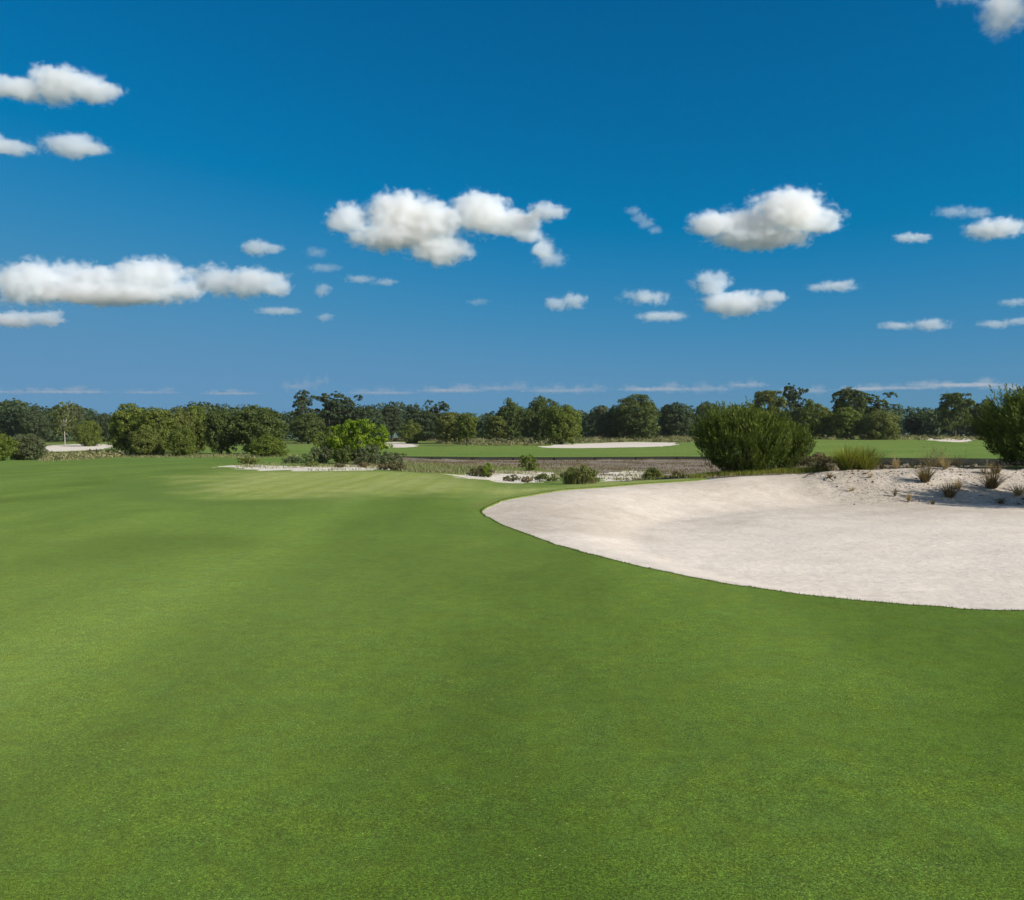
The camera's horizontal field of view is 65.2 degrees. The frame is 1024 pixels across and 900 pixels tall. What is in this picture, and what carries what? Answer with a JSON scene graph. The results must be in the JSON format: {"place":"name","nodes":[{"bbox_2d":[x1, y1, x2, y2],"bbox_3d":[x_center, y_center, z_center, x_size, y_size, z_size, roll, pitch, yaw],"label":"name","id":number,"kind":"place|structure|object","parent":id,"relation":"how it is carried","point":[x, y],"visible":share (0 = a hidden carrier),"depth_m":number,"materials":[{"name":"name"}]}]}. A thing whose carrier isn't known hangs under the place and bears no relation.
{"place":"outdoors","nodes":[
{"label":"outdoors","id":0,"kind":"place"},
{"bbox_2d":[38,451,298,461],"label":"grove grass","id":1,"kind":"structure","parent":0,"point":[193,455],"depth_m":89.23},
{"bbox_2d":[219,464,667,482],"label":"sandy ground","id":2,"kind":"structure","parent":0,"point":[497,478],"depth_m":45.22,"materials":[{"name":"sand"}]},
{"bbox_2d":[301,462,318,466],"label":"shrub","id":3,"kind":"object","parent":2,"relation":"on","point":[311,464],"visible":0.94,"depth_m":46.90,"materials":[{"name":"green plant"}]},
{"bbox_2d":[329,444,353,464],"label":"shrub","id":4,"kind":"object","parent":2,"relation":"on","point":[345,451],"visible":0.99,"depth_m":54.75,"materials":[{"name":"green plant"}]},
{"bbox_2d":[325,419,392,464],"bbox_3d":[-10.834,-0.486,56.923,4.728,3.549,2.663,0,1,0],"label":"lime green tree","id":5,"kind":"object","parent":2,"relation":"on","point":[351,437],"visible":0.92,"depth_m":56.62,"materials":[{"name":"green plant"}]},
{"bbox_2d":[358,462,371,467],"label":"shrub","id":6,"kind":"object","parent":2,"relation":"on","point":[363,464],"visible":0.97,"depth_m":47.42,"materials":[{"name":"brown plant"}]},
{"bbox_2d":[353,444,380,465],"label":"shrub","id":7,"kind":"object","parent":2,"relation":"on","point":[360,455],"visible":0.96,"depth_m":54.80,"materials":[{"name":"green plant"}]},
{"bbox_2d":[374,451,406,465],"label":"shrub","id":8,"kind":"object","parent":2,"relation":"on","point":[387,456],"visible":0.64,"depth_m":56.60,"materials":[{"name":"green plant"}]},
{"bbox_2d":[466,465,494,476],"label":"shrub","id":9,"kind":"object","parent":2,"relation":"on","point":[474,472],"visible":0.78,"depth_m":43.70,"materials":[{"name":"green plant"}]},
{"bbox_2d":[483,463,492,476],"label":"sprig","id":10,"kind":"object","parent":2,"relation":"on","point":[485,469],"visible":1,"depth_m":43.45,"materials":[{"name":"green plant"}]},
{"bbox_2d":[503,474,520,481],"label":"shrub","id":11,"kind":"object","parent":2,"relation":"on","point":[508,478],"visible":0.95,"depth_m":37.00,"materials":[{"name":"green plant"}]},
{"bbox_2d":[521,476,532,481],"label":"shrub","id":12,"kind":"object","parent":2,"relation":"on","point":[523,479],"visible":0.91,"depth_m":32.96,"materials":[{"name":"brown plant"}]},
{"bbox_2d":[518,454,538,470],"bbox_3d":[1.246,0.986,60.039,1.579,1.381,1.282,0,1,8],"label":"sapling","id":13,"kind":"object","parent":2,"relation":"on","point":[523,462],"visible":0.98,"depth_m":59.83,"materials":[{"name":"green plant"}]},
{"bbox_2d":[531,473,557,480],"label":"shrub","id":14,"kind":"object","parent":2,"relation":"on","point":[539,477],"visible":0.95,"depth_m":41.84,"materials":[{"name":"green plant"}]},
{"bbox_2d":[641,467,663,478],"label":"shrub","id":15,"kind":"object","parent":2,"relation":"on","point":[650,472],"visible":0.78,"depth_m":43.80,"materials":[{"name":"green plant"}]},
{"bbox_2d":[46,438,974,450],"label":"bunker sand","id":16,"kind":"structure","parent":0,"point":[74,447],"depth_m":159.56,"materials":[{"name":"sand"}]},
{"bbox_2d":[50,397,77,444],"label":"thin tree","id":17,"kind":"object","parent":16,"relation":"on","point":[62,410],"visible":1,"depth_m":171.47,"materials":[{"name":"green plant"}]},
{"bbox_2d":[73,419,104,445],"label":"tree","id":18,"kind":"object","parent":16,"relation":"on","point":[87,433],"visible":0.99,"depth_m":164.01,"materials":[{"name":"green plant"}]},
{"bbox_2d":[540,404,582,444],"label":"oak tree","id":19,"kind":"object","parent":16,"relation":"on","point":[560,432],"visible":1,"depth_m":165.74,"materials":[{"name":"green plant"}]},
{"bbox_2d":[0,433,1023,899],"bbox_3d":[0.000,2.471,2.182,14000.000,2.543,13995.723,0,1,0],"label":"ground","id":20,"kind":"structure","parent":0,"point":[222,679],"depth_m":5.25,"materials":[{"name":"plant"}]},
{"bbox_2d":[0,431,19,460],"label":"shrub","id":21,"kind":"object","parent":20,"relation":"on","point":[6,448],"visible":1,"depth_m":67.79,"materials":[{"name":"green plant"}]},
{"bbox_2d":[0,398,23,436],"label":"pine tree","id":22,"kind":"object","parent":20,"relation":"on","point":[3,403],"visible":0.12,"depth_m":224.24,"materials":[{"name":"green plant"}]},
{"bbox_2d":[10,433,47,459],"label":"shrub","id":23,"kind":"object","parent":20,"relation":"on","point":[34,447],"visible":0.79,"depth_m":71.49,"materials":[{"name":"green plant"}]},
{"bbox_2d":[15,406,53,439],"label":"tree","id":24,"kind":"object","parent":20,"relation":"on","point":[34,416],"visible":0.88,"depth_m":213.02,"materials":[{"name":"green plant"}]},
{"bbox_2d":[43,406,73,441],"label":"tree","id":25,"kind":"object","parent":20,"relation":"on","point":[51,411],"visible":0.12,"depth_m":230.50,"materials":[{"name":"green plant"}]},
{"bbox_2d":[68,404,83,442],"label":"tree","id":26,"kind":"object","parent":20,"relation":"on","point":[76,410],"visible":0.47,"depth_m":204.18,"materials":[{"name":"green plant"}]},
{"bbox_2d":[34,448,128,459],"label":"dune scrub","id":27,"kind":"object","parent":20,"relation":"on","point":[93,453],"visible":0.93,"depth_m":86.91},
{"bbox_2d":[89,412,112,441],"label":"tree","id":28,"kind":"object","parent":20,"relation":"on","point":[102,420],"visible":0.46,"depth_m":223.36,"materials":[{"name":"green plant"}]},
{"bbox_2d":[107,402,145,452],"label":"oak tree","id":29,"kind":"object","parent":20,"relation":"on","point":[123,421],"visible":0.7,"depth_m":106.44,"materials":[{"name":"green plant"}]},
{"bbox_2d":[127,424,164,455],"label":"bush","id":30,"kind":"object","parent":20,"relation":"on","point":[144,441],"visible":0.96,"depth_m":96.21,"materials":[{"name":"green plant"}]},
{"bbox_2d":[136,406,176,452],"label":"oak tree","id":31,"kind":"object","parent":20,"relation":"on","point":[162,423],"visible":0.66,"depth_m":102.89,"materials":[{"name":"green plant"}]},
{"bbox_2d":[165,423,196,455],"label":"bush","id":32,"kind":"object","parent":20,"relation":"on","point":[178,444],"visible":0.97,"depth_m":94.26,"materials":[{"name":"green plant"}]},
{"bbox_2d":[167,407,194,451],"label":"oak tree","id":33,"kind":"object","parent":20,"relation":"on","point":[179,417],"visible":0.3,"depth_m":107.54,"materials":[{"name":"green plant"}]},
{"bbox_2d":[182,405,211,452],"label":"oak tree","id":34,"kind":"object","parent":20,"relation":"on","point":[197,414],"visible":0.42,"depth_m":113.06,"materials":[{"name":"green plant"}]},
{"bbox_2d":[202,408,236,453],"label":"oak tree","id":35,"kind":"object","parent":20,"relation":"on","point":[219,441],"visible":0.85,"depth_m":104.78,"materials":[{"name":"green plant"}]},
{"bbox_2d":[237,456,259,463],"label":"shrub","id":36,"kind":"object","parent":20,"relation":"on","point":[247,460],"visible":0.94,"depth_m":49.75,"materials":[{"name":"green plant"}]},
{"bbox_2d":[225,404,288,452],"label":"oak tree","id":37,"kind":"object","parent":20,"relation":"on","point":[254,420],"visible":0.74,"depth_m":104.12,"materials":[{"name":"green plant"}]},
{"bbox_2d":[248,434,289,456],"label":"bush","id":38,"kind":"object","parent":20,"relation":"on","point":[266,445],"visible":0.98,"depth_m":90.98,"materials":[{"name":"green plant"}]},
{"bbox_2d":[281,456,303,463],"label":"shrub","id":39,"kind":"object","parent":20,"relation":"on","point":[292,459],"visible":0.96,"depth_m":53.86,"materials":[{"name":"green plant"}]},
{"bbox_2d":[290,390,316,442],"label":"pine tree","id":40,"kind":"object","parent":20,"relation":"on","point":[300,403],"visible":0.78,"depth_m":199.44,"materials":[{"name":"green plant"}]},
{"bbox_2d":[289,413,327,443],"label":"tree","id":41,"kind":"object","parent":20,"relation":"on","point":[302,429],"visible":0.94,"depth_m":188.15,"materials":[{"name":"green plant"}]},
{"bbox_2d":[235,461,392,470],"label":"rough grass","id":42,"kind":"structure","parent":20,"relation":"on","point":[319,466],"depth_m":47.20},
{"bbox_2d":[302,445,334,463],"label":"shrub","id":43,"kind":"object","parent":20,"relation":"on","point":[323,456],"visible":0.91,"depth_m":56.03,"materials":[{"name":"green plant"}]},
{"bbox_2d":[313,391,348,436],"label":"pine tree","id":44,"kind":"object","parent":20,"relation":"on","point":[328,405],"visible":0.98,"depth_m":203.48,"materials":[{"name":"green plant"}]},
{"bbox_2d":[313,424,350,461],"bbox_3d":[-13.871,-0.490,64.024,3.799,3.253,2.962,0,1,16],"label":"shrub","id":45,"kind":"object","parent":20,"relation":"on","point":[316,442],"visible":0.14,"depth_m":63.37,"materials":[{"name":"green plant"}]},
{"bbox_2d":[316,402,354,439],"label":"tree","id":46,"kind":"object","parent":20,"relation":"on","point":[341,421],"visible":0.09,"depth_m":210.84,"materials":[{"name":"green plant"}]},
{"bbox_2d":[337,394,362,430],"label":"pine tree","id":47,"kind":"object","parent":20,"relation":"on","point":[349,403],"visible":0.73,"depth_m":209.24,"materials":[{"name":"green plant"}]},
{"bbox_2d":[351,405,385,438],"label":"tree","id":48,"kind":"object","parent":20,"relation":"on","point":[371,415],"visible":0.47,"depth_m":203.23,"materials":[{"name":"green plant"}]},
{"bbox_2d":[381,405,404,441],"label":"tree","id":49,"kind":"object","parent":20,"relation":"on","point":[390,415],"visible":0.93,"depth_m":213.55,"materials":[{"name":"green plant"}]},
{"bbox_2d":[382,459,406,470],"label":"shrub","id":50,"kind":"object","parent":20,"relation":"on","point":[395,464],"visible":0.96,"depth_m":43.73,"materials":[{"name":"green plant"}]},
{"bbox_2d":[382,437,435,440],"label":"heather","id":51,"kind":"object","parent":20,"relation":"on","point":[396,439],"visible":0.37,"depth_m":229.93,"materials":[{"name":"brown plant"}]},
{"bbox_2d":[397,419,422,443],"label":"tree","id":52,"kind":"object","parent":20,"relation":"on","point":[411,434],"visible":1,"depth_m":188.63,"materials":[{"name":"green plant"}]},
{"bbox_2d":[401,403,418,420],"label":"pine tree","id":53,"kind":"object","parent":20,"relation":"on","point":[411,409],"visible":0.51,"depth_m":233.54,"materials":[{"name":"green plant"}]},
{"bbox_2d":[403,410,443,440],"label":"tree","id":54,"kind":"object","parent":20,"relation":"on","point":[422,418],"visible":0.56,"depth_m":222.25,"materials":[{"name":"green plant"}]},
{"bbox_2d":[424,400,449,439],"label":"pine tree","id":55,"kind":"object","parent":20,"relation":"on","point":[441,407],"visible":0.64,"depth_m":224.05,"materials":[{"name":"green plant"}]},
{"bbox_2d":[432,412,473,442],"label":"oak tree","id":56,"kind":"object","parent":20,"relation":"on","point":[446,421],"visible":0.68,"depth_m":182.73,"materials":[{"name":"green plant"}]},
{"bbox_2d":[455,412,477,445],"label":"oak tree","id":57,"kind":"object","parent":20,"relation":"on","point":[467,428],"visible":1,"depth_m":159.04,"materials":[{"name":"green plant"}]},
{"bbox_2d":[480,416,508,442],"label":"tree","id":58,"kind":"object","parent":20,"relation":"on","point":[492,422],"visible":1,"depth_m":171.07,"materials":[{"name":"green plant"}]},
{"bbox_2d":[0,399,990,440],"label":"wood","id":59,"kind":"object","parent":20,"relation":"on","point":[9,412],"visible":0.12,"depth_m":250.17,"materials":[{"name":"green plant"}]},
{"bbox_2d":[435,436,575,445],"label":"dune scrub","id":60,"kind":"object","parent":20,"relation":"on","point":[499,441],"visible":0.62,"depth_m":170.57,"materials":[{"name":"plant"}]},
{"bbox_2d":[495,397,523,440],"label":"oak tree","id":61,"kind":"object","parent":20,"relation":"on","point":[510,410],"visible":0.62,"depth_m":193.12,"materials":[{"name":"green plant"}]},
{"bbox_2d":[517,409,540,441],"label":"tree","id":62,"kind":"object","parent":20,"relation":"on","point":[530,421],"visible":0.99,"depth_m":169.18,"materials":[{"name":"green plant"}]},
{"bbox_2d":[522,395,558,440],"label":"oak tree","id":63,"kind":"object","parent":20,"relation":"on","point":[540,405],"visible":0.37,"depth_m":180.61,"materials":[{"name":"green plant"}]},
{"bbox_2d":[559,464,602,483],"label":"shrub","id":64,"kind":"object","parent":20,"relation":"on","point":[583,474],"visible":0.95,"depth_m":27.94,"materials":[{"name":"green plant"}]},
{"bbox_2d":[594,405,607,435],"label":"tree","id":65,"kind":"object","parent":20,"relation":"on","point":[599,410],"visible":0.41,"depth_m":224.42,"materials":[{"name":"green plant"}]},
{"bbox_2d":[596,408,622,438],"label":"tree","id":66,"kind":"object","parent":20,"relation":"on","point":[606,426],"visible":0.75,"depth_m":207.93,"materials":[{"name":"green plant"}]},
{"bbox_2d":[573,435,698,442],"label":"dune scrub","id":67,"kind":"object","parent":20,"relation":"on","point":[659,438],"visible":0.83,"depth_m":190.58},
{"bbox_2d":[611,394,661,440],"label":"oak tree","id":68,"kind":"object","parent":20,"relation":"on","point":[638,418],"visible":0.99,"depth_m":202.00,"materials":[{"name":"green plant"}]},
{"bbox_2d":[657,402,696,436],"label":"tree","id":69,"kind":"object","parent":20,"relation":"on","point":[674,420],"visible":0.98,"depth_m":212.20,"materials":[{"name":"green plant"}]},
{"bbox_2d":[694,401,720,430],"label":"tree","id":70,"kind":"object","parent":20,"relation":"on","point":[705,403],"visible":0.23,"depth_m":220.90,"materials":[{"name":"green plant"}]},
{"bbox_2d":[399,456,1023,466],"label":"bulkhead","id":71,"kind":"object","parent":20,"relation":"on","point":[981,462],"visible":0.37,"depth_m":96.33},
{"bbox_2d":[752,390,788,417],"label":"oak tree","id":72,"kind":"object","parent":20,"relation":"on","point":[768,398],"visible":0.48,"depth_m":202.75,"materials":[{"name":"green plant"}]},
{"bbox_2d":[775,409,796,430],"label":"tree","id":73,"kind":"object","parent":20,"relation":"on","point":[790,412],"visible":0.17,"depth_m":198.61,"materials":[{"name":"green plant"}]},
{"bbox_2d":[782,383,808,411],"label":"pine tree","id":74,"kind":"object","parent":20,"relation":"on","point":[792,396],"visible":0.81,"depth_m":211.14,"materials":[{"name":"green plant"}]},
{"bbox_2d":[791,399,833,436],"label":"oak tree","id":75,"kind":"object","parent":20,"relation":"on","point":[804,413],"visible":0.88,"depth_m":192.86,"materials":[{"name":"green plant"}]},
{"bbox_2d":[825,407,862,438],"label":"oak tree","id":76,"kind":"object","parent":20,"relation":"on","point":[841,421],"visible":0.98,"depth_m":188.11,"materials":[{"name":"green plant"}]},
{"bbox_2d":[828,386,867,424],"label":"oak tree","id":77,"kind":"object","parent":20,"relation":"on","point":[853,401],"visible":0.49,"depth_m":203.11,"materials":[{"name":"green plant"}]},
{"bbox_2d":[858,408,901,439],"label":"tree","id":78,"kind":"object","parent":20,"relation":"on","point":[870,425],"visible":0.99,"depth_m":183.11,"materials":[{"name":"green plant"}]},
{"bbox_2d":[864,392,900,428],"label":"pine tree","id":79,"kind":"object","parent":20,"relation":"on","point":[870,400],"visible":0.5,"depth_m":207.28,"materials":[{"name":"green plant"}]},
{"bbox_2d":[814,434,985,439],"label":"dune scrub","id":80,"kind":"object","parent":20,"relation":"on","point":[918,437],"visible":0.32,"depth_m":195.61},
{"bbox_2d":[903,412,928,434],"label":"tree","id":81,"kind":"object","parent":20,"relation":"on","point":[913,424],"visible":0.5,"depth_m":260.96,"materials":[{"name":"green plant"}]},
{"bbox_2d":[935,392,975,436],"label":"oak tree","id":82,"kind":"object","parent":20,"relation":"on","point":[950,418],"visible":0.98,"depth_m":203.34,"materials":[{"name":"green plant"}]},
{"bbox_2d":[964,399,1005,435],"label":"tree","id":83,"kind":"object","parent":20,"relation":"on","point":[973,411],"visible":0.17,"depth_m":211.05,"materials":[{"name":"green plant"}]},
{"bbox_2d":[966,383,1023,467],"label":"juniper bush","id":84,"kind":"object","parent":20,"relation":"on","point":[997,429],"visible":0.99,"depth_m":28.80,"materials":[{"name":"green plant"}]},
{"bbox_2d":[0,0,1023,479],"label":"sky","id":85,"kind":"structure","parent":0,"point":[470,206],"materials":[{"name":"blue"}]},
{"bbox_2d":[395,457,1023,480],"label":"marsh ground","id":86,"kind":"structure","parent":0,"point":[642,466],"depth_m":78.72,"materials":[{"name":"plant"}]},
{"bbox_2d":[393,461,566,476],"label":"rough grass","id":87,"kind":"structure","parent":86,"relation":"on","point":[444,467],"depth_m":57.53,"materials":[{"name":"plant"}]},
{"bbox_2d":[431,463,691,480],"bbox_3d":[6.442,1.097,55.745,20.696,1.491,43.963,-1,1,-25],"label":"sedge","id":88,"kind":"object","parent":86,"relation":"on","point":[683,474],"visible":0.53,"depth_m":57.82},
{"bbox_2d":[688,396,795,475],"bbox_3d":[9.075,-0.434,31.604,4.138,3.404,4.303,0,1,0],"label":"juniper bush","id":89,"kind":"object","parent":86,"relation":"on","point":[754,437],"visible":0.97,"depth_m":30.58,"materials":[{"name":"green plant"}]},
{"bbox_2d":[769,414,820,468],"bbox_3d":[11.019,-0.208,32.427,2.633,2.539,2.998,0,1,0],"label":"juniper bush","id":90,"kind":"object","parent":86,"relation":"on","point":[802,438],"visible":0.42,"depth_m":31.71,"materials":[{"name":"green plant"}]},
{"bbox_2d":[800,452,835,470],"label":"shrub","id":91,"kind":"object","parent":86,"relation":"on","point":[824,460],"visible":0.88,"depth_m":30.22,"materials":[{"name":"green plant"}]},
{"bbox_2d":[815,442,881,470],"bbox_3d":[12.289,0.218,29.222,2.494,1.060,2.637,1,1,24],"label":"grass clump","id":92,"kind":"object","parent":86,"relation":"on","point":[843,462],"visible":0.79,"depth_m":28.92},
{"bbox_2d":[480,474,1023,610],"bbox_3d":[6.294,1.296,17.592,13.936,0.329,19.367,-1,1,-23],"label":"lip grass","id":93,"kind":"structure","parent":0,"point":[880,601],"depth_m":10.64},
{"bbox_2d":[482,467,1023,609],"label":"bunker sand","id":94,"kind":"structure","parent":0,"point":[802,534],"depth_m":17.45,"materials":[{"name":"sand"}]},
{"bbox_2d":[841,445,892,469],"bbox_3d":[12.893,0.234,28.981,2.664,0.965,2.475,0,1,-14],"label":"grass clump","id":95,"kind":"object","parent":94,"relation":"on","point":[870,462],"visible":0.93,"depth_m":28.75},
{"bbox_2d":[891,454,900,467],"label":"grass tuft","id":96,"kind":"object","parent":94,"relation":"on","point":[896,465],"visible":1,"depth_m":28.97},
{"bbox_2d":[818,467,1023,504],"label":"debris","id":97,"kind":"object","parent":94,"relation":"on","point":[851,470],"visible":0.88,"depth_m":27.35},
{"bbox_2d":[909,456,938,481],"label":"grass tuft","id":98,"kind":"object","parent":94,"relation":"on","point":[923,475],"visible":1,"depth_m":26.70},
{"bbox_2d":[905,444,961,466],"bbox_3d":[15.229,0.136,28.827,2.219,0.937,2.281,1,2,44],"label":"grass tuft","id":99,"kind":"object","parent":94,"relation":"on","point":[933,463],"visible":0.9,"depth_m":28.88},
{"bbox_2d":[938,451,957,468],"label":"grass tuft","id":100,"kind":"object","parent":94,"relation":"on","point":[945,464],"visible":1,"depth_m":28.26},
{"bbox_2d":[935,479,969,496],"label":"grass tuft","id":101,"kind":"object","parent":94,"relation":"on","point":[949,492],"visible":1,"depth_m":25.40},
{"bbox_2d":[948,451,966,466],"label":"grass tuft","id":102,"kind":"object","parent":94,"relation":"on","point":[956,464],"visible":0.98,"depth_m":28.62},
{"bbox_2d":[952,477,965,488],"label":"grass tuft","id":103,"kind":"object","parent":94,"relation":"on","point":[958,483],"visible":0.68,"depth_m":26.23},
{"bbox_2d":[966,460,1012,487],"bbox_3d":[15.784,0.778,26.256,1.693,0.945,1.786,1,1,25],"label":"grass tuft","id":104,"kind":"object","parent":94,"relation":"on","point":[991,482],"visible":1,"depth_m":26.11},
{"bbox_2d":[985,461,1005,472],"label":"grass tuft","id":105,"kind":"object","parent":94,"relation":"on","point":[998,468],"visible":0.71,"depth_m":27.36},
{"bbox_2d":[994,497,1007,503],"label":"grass tuft","id":106,"kind":"object","parent":94,"relation":"on","point":[1001,500],"visible":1,"depth_m":24.61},
{"bbox_2d":[1007,483,1023,494],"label":"grass tuft","id":107,"kind":"object","parent":94,"relation":"on","point":[1017,490],"visible":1,"depth_m":25.37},
{"bbox_2d":[685,467,829,477],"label":"rim grass","id":108,"kind":"structure","parent":0,"point":[793,470],"depth_m":30.20,"materials":[{"name":"plant"}]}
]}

